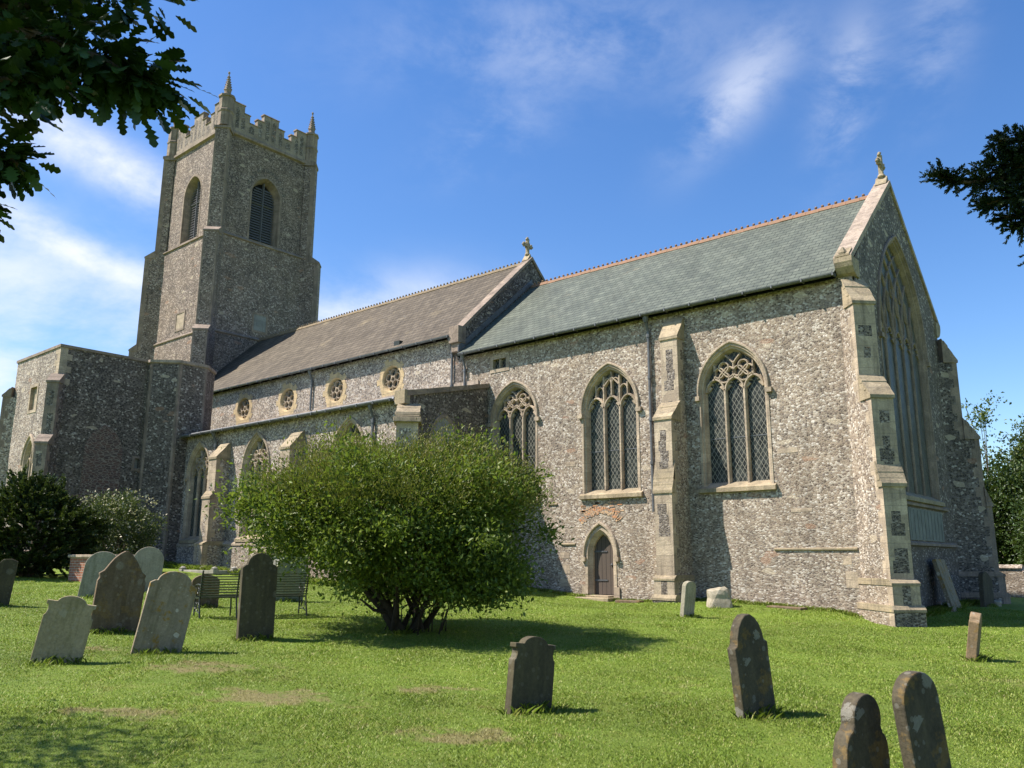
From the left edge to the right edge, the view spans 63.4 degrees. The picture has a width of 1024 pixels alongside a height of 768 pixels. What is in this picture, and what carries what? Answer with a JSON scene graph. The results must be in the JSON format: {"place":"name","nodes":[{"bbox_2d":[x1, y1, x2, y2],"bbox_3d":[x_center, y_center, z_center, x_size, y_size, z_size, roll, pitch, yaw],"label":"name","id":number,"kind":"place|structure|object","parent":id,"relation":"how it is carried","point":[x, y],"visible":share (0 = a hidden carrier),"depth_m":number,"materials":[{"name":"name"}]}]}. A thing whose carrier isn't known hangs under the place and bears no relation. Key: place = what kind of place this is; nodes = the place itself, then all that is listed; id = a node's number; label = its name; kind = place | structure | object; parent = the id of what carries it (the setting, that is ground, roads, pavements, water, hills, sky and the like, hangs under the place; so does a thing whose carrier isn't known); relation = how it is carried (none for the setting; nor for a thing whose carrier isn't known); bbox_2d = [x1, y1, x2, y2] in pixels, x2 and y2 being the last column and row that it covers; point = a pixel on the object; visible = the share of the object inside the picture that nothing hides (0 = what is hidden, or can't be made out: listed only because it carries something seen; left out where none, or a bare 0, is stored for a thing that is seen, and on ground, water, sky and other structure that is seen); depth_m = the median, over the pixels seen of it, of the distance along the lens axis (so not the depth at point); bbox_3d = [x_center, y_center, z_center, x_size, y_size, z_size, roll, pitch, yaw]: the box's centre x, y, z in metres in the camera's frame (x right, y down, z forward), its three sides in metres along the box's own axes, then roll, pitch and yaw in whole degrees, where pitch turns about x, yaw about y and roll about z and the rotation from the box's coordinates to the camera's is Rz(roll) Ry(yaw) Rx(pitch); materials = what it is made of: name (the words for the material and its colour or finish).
{"place":"outdoors","nodes":[
{"label":"outdoors","id":0,"kind":"place"},
{"bbox_2d":[0,560,1023,767],"bbox_3d":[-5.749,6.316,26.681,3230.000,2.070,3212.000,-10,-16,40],"label":"ground","id":1,"kind":"structure","parent":0,"point":[1017,603],"depth_m":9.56,"materials":[{"name":"green plant"}]},
{"bbox_2d":[0,559,17,605],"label":"headstone","id":2,"kind":"object","parent":1,"relation":"on","point":[8,568],"visible":0.76,"depth_m":17.39,"materials":[{"name":"grey stone"}]},
{"bbox_2d":[0,464,117,577],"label":"yew bush","id":3,"kind":"object","parent":1,"relation":"on","point":[35,498],"visible":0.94,"depth_m":25.62,"materials":[{"name":"green plant"}]},
{"bbox_2d":[30,596,96,662],"bbox_3d":[-5.959,3.396,10.971,0.600,1.160,0.090,15,-16,-21],"label":"headstone","id":4,"kind":"object","parent":1,"relation":"on","point":[65,626],"visible":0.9,"depth_m":10.97,"materials":[{"name":"grey stone"}]},
{"bbox_2d":[77,551,115,596],"bbox_3d":[-10.042,4.788,20.189,0.800,1.400,0.100,12,-15,-17],"label":"headstone","id":5,"kind":"object","parent":1,"relation":"on","point":[96,564],"visible":0.5,"depth_m":20.13,"materials":[{"name":"grey stone"}]},
{"bbox_2d":[68,555,134,581],"bbox_3d":[-12.233,5.634,24.898,2.120,0.990,1.020,-6,-13,26],"label":"brick tomb","id":6,"kind":"object","parent":1,"relation":"on","point":[77,565],"visible":0.29,"depth_m":24.80,"materials":[{"name":"brick"}]},
{"bbox_2d":[0,0,216,242],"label":"oak tree","id":7,"kind":"object","parent":1,"relation":"on","point":[48,56],"visible":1,"depth_m":3.52,"materials":[{"name":"green plant"}]},
{"bbox_2d":[54,487,167,554],"bbox_3d":[-14.544,5.359,30.026,3.919,3.278,3.745,0,-12,3],"label":"flowering shrub","id":8,"kind":"object","parent":1,"relation":"on","point":[118,506],"visible":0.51,"depth_m":29.86,"materials":[{"name":"green plant"}]},
{"bbox_2d":[89,551,145,632],"bbox_3d":[-6.674,3.666,14.052,0.760,1.640,0.110,13,-17,-33],"label":"headstone","id":9,"kind":"object","parent":1,"relation":"on","point":[119,592],"visible":0.84,"depth_m":14.03,"materials":[{"name":"grey stone"}]},
{"bbox_2d":[134,547,163,591],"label":"headstone","id":10,"kind":"object","parent":1,"relation":"on","point":[150,560],"visible":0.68,"depth_m":22.18,"materials":[{"name":"grey stone"}]},
{"bbox_2d":[130,571,196,653],"bbox_3d":[-5.092,3.487,12.133,0.670,1.470,0.100,18,-19,-26],"label":"headstone","id":11,"kind":"object","parent":1,"relation":"on","point":[164,619],"visible":0.87,"depth_m":12.12,"materials":[{"name":"grey stone"}]},
{"bbox_2d":[192,575,219,607],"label":"headstone","id":12,"kind":"object","parent":1,"relation":"on","point":[197,580],"visible":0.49,"depth_m":18.68,"materials":[{"name":"grey stone"}]},
{"bbox_2d":[179,566,237,573],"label":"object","id":13,"kind":"object","parent":1,"relation":"on","point":[211,570],"visible":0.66,"depth_m":31.01,"materials":[{"name":"grey stone"}]},
{"bbox_2d":[193,570,309,618],"bbox_3d":[-5.436,4.394,17.378,2.223,0.967,0.657,8,-14,-31],"label":"park bench","id":14,"kind":"object","parent":1,"relation":"on","point":[230,596],"visible":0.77,"depth_m":17.02,"materials":[{"name":"black paint"}]},
{"bbox_2d":[236,553,277,640],"bbox_3d":[-4.276,3.701,13.904,0.600,1.700,0.120,9,-15,-35],"label":"headstone","id":15,"kind":"object","parent":1,"relation":"on","point":[257,596],"visible":0.89,"depth_m":13.87,"materials":[{"name":"grey stone"}]},
{"bbox_2d":[252,550,306,566],"bbox_3d":[-8.233,6.522,29.485,2.240,1.200,1.040,-10,-16,40],"label":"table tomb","id":16,"kind":"object","parent":1,"relation":"on","point":[274,561],"visible":0.05,"depth_m":29.10,"materials":[{"name":"stone"}]},
{"bbox_2d":[276,557,306,601],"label":"headstone","id":17,"kind":"object","parent":1,"relation":"on","point":[288,568],"visible":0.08,"depth_m":21.15,"materials":[{"name":"grey stone"}]},
{"bbox_2d":[189,410,574,634],"bbox_3d":[-2.525,2.710,16.355,6.990,4.447,6.928,-10,-16,40],"label":"shrub","id":18,"kind":"object","parent":1,"relation":"on","point":[349,509],"visible":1,"depth_m":14.77,"materials":[{"name":"green plant"}]},
{"bbox_2d":[0,71,1010,626],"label":"church","id":19,"kind":"structure","parent":1,"relation":"on","point":[766,411],"depth_m":28.80,"materials":[{"name":"stone"}]},
{"bbox_2d":[178,441,209,542],"bbox_3d":[-13.941,4.796,36.929,2.220,4.547,0.420,-10,-16,40],"label":"window","id":20,"kind":"structure","parent":19,"relation":"in","point":[197,467],"depth_m":37.24,"materials":[{"name":"glass"}]},
{"bbox_2d":[233,393,252,424],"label":"round window","id":21,"kind":"structure","parent":19,"relation":"in","point":[243,408],"depth_m":43.15,"materials":[{"name":"stone"}]},
{"bbox_2d":[234,431,270,541],"bbox_3d":[-10.484,4.197,34.032,2.220,4.547,0.420,-10,-16,40],"label":"window","id":22,"kind":"structure","parent":19,"relation":"in","point":[257,439],"depth_m":34.40,"materials":[{"name":"stone"}]},
{"bbox_2d":[276,382,296,415],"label":"round window","id":23,"kind":"structure","parent":19,"relation":"in","point":[286,403],"depth_m":40.69,"materials":[{"name":"stone"}]},
{"bbox_2d":[323,372,346,406],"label":"round window","id":24,"kind":"structure","parent":19,"relation":"in","point":[334,394],"depth_m":38.26,"materials":[{"name":"stone"}]},
{"bbox_2d":[333,416,364,454],"bbox_3d":[-5.926,3.408,30.210,2.220,4.547,0.420,-10,-16,40],"label":"window","id":25,"kind":"structure","parent":19,"relation":"in","point":[352,421],"depth_m":30.67,"materials":[{"name":"stone"}]},
{"bbox_2d":[377,360,404,396],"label":"round window","id":26,"kind":"structure","parent":19,"relation":"in","point":[392,374],"depth_m":35.82,"materials":[{"name":"stone"}]},
{"bbox_2d":[429,413,457,454],"bbox_3d":[-2.434,2.543,29.507,0.030,3.040,1.440,-10,-16,40],"label":"blocked window","id":27,"kind":"structure","parent":19,"relation":"in","point":[446,420],"depth_m":29.69,"materials":[{"name":"stone"}]},
{"bbox_2d":[490,353,508,373],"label":"window","id":28,"kind":"structure","parent":19,"relation":"in","point":[499,363],"depth_m":31.71,"materials":[{"name":"stone"}]},
{"bbox_2d":[487,380,539,502],"bbox_3d":[0.132,2.122,30.637,2.500,4.594,0.420,-10,-16,40],"label":"window","id":29,"kind":"structure","parent":19,"relation":"in","point":[516,401],"depth_m":30.88,"materials":[{"name":"stone"}]},
{"bbox_2d":[580,521,619,598],"bbox_3d":[2.988,5.978,27.311,1.500,2.856,0.410,-10,-16,40],"label":"doorway","id":30,"kind":"structure","parent":19,"relation":"in","point":[600,553],"depth_m":27.46,"materials":[{"name":"stone"}]},
{"bbox_2d":[577,362,642,499],"bbox_3d":[3.353,1.534,27.943,2.560,4.655,0.420,-10,-16,40],"label":"window","id":31,"kind":"structure","parent":19,"relation":"in","point":[610,408],"depth_m":28.06,"materials":[{"name":"stone"}]},
{"bbox_2d":[693,340,776,493],"bbox_3d":[6.749,0.947,25.096,2.540,4.655,0.420,-10,-16,40],"label":"window","id":32,"kind":"structure","parent":19,"relation":"in","point":[733,386],"depth_m":25.19,"materials":[{"name":"glass"}]},
{"bbox_2d":[877,235,944,506],"bbox_3d":[12.395,-0.600,26.222,0.370,8.697,5.180,-10,-16,40],"label":"window","id":33,"kind":"structure","parent":19,"relation":"in","point":[901,333],"depth_m":26.81,"materials":[{"name":"glass"}]},
{"bbox_2d":[505,636,555,714],"bbox_3d":[0.193,3.263,8.891,0.560,1.070,0.110,16,-19,-35],"label":"headstone","id":34,"kind":"object","parent":1,"relation":"on","point":[530,676],"visible":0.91,"depth_m":8.87,"materials":[{"name":"grey stone"}]},
{"bbox_2d":[615,600,643,602],"bbox_3d":[3.642,6.819,25.688,0.900,0.230,0.280,-10,-16,40],"label":"kerb stone","id":35,"kind":"object","parent":1,"relation":"on","point":[628,601],"visible":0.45,"depth_m":25.57,"materials":[{"name":"beige stone"}]},
{"bbox_2d":[680,581,695,616],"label":"headstone","id":36,"kind":"object","parent":1,"relation":"on","point":[688,595],"visible":0.77,"depth_m":20.99,"materials":[{"name":"grey stone"}]},
{"bbox_2d":[706,586,732,607],"bbox_3d":[5.742,6.059,23.010,0.651,0.868,0.586,0,-12,0],"label":"stone stump","id":37,"kind":"object","parent":1,"relation":"on","point":[719,596],"visible":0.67,"depth_m":22.81,"materials":[{"name":"grey stone"}]},
{"bbox_2d":[727,613,775,718],"bbox_3d":[2.590,3.183,8.953,0.520,1.360,0.120,0,-10,-34],"label":"headstone","id":38,"kind":"object","parent":1,"relation":"on","point":[750,671],"visible":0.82,"depth_m":8.90,"materials":[{"name":"grey stone"}]},
{"bbox_2d":[766,605,806,610],"bbox_3d":[7.472,6.155,22.545,1.000,0.200,0.400,-9,-15,44],"label":"ledger stone","id":39,"kind":"object","parent":1,"relation":"on","point":[788,607],"visible":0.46,"depth_m":22.38,"materials":[{"name":"beige stone"}]},
{"bbox_2d":[832,692,889,767],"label":"headstone","id":40,"kind":"object","parent":1,"relation":"on","point":[860,740],"visible":1,"depth_m":5.95,"materials":[{"name":"grey stone"}]},
{"bbox_2d":[892,671,951,767],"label":"headstone","id":41,"kind":"object","parent":1,"relation":"on","point":[919,722],"visible":1,"depth_m":5.80,"materials":[{"name":"grey stone"}]},
{"bbox_2d":[932,559,961,611],"bbox_3d":[13.155,6.192,24.967,0.120,1.850,1.000,-26,-26,35],"label":"headstone","id":42,"kind":"object","parent":1,"relation":"on","point":[946,583],"visible":0.69,"depth_m":24.84,"materials":[{"name":"grey stone"}]},
{"bbox_2d":[919,122,1023,266],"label":"conifer","id":43,"kind":"object","parent":1,"relation":"on","point":[1006,180],"visible":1,"depth_m":4.35,"materials":[{"name":"green plant"}]},
{"bbox_2d":[965,612,981,661],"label":"headstone","id":44,"kind":"object","parent":1,"relation":"on","point":[974,635],"visible":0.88,"depth_m":13.84,"materials":[{"name":"beige stone"}]},
{"bbox_2d":[978,572,993,606],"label":"headstone","id":45,"kind":"object","parent":1,"relation":"on","point":[986,593],"visible":0.81,"depth_m":26.37,"materials":[{"name":"grey stone"}]},
{"bbox_2d":[961,390,1023,543],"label":"young tree","id":46,"kind":"object","parent":1,"relation":"on","point":[982,419],"visible":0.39,"depth_m":40.36,"materials":[{"name":"green plant"}]},
{"bbox_2d":[994,600,1001,605],"bbox_3d":[15.556,7.088,26.579,0.275,0.319,0.303,-5,-13,23],"label":"field stone","id":47,"kind":"object","parent":1,"relation":"on","point":[998,602],"visible":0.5,"depth_m":26.47,"materials":[{"name":"grey stone"}]},
{"bbox_2d":[982,450,1023,565],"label":"broadleaf tree","id":48,"kind":"object","parent":1,"relation":"on","point":[1009,478],"visible":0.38,"depth_m":37.51,"materials":[{"name":"green plant"}]},
{"bbox_2d":[993,414,1023,467],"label":"broadleaf tree","id":49,"kind":"object","parent":1,"relation":"on","point":[1020,449],"visible":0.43,"depth_m":40.84,"materials":[{"name":"green plant"}]},
{"bbox_2d":[994,486,1023,564],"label":"broadleaf tree","id":50,"kind":"object","parent":1,"relation":"on","point":[1018,531],"visible":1,"depth_m":35.15,"materials":[{"name":"green plant"}]},
{"bbox_2d":[999,564,1023,597],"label":"boundary wall","id":51,"kind":"structure","parent":1,"relation":"on","point":[1014,577],"depth_m":31.25,"materials":[{"name":"grey stone"}]},
{"bbox_2d":[0,0,1023,557],"label":"sky","id":52,"kind":"structure","parent":0,"point":[452,134],"materials":[{"name":"blue"}]}
]}

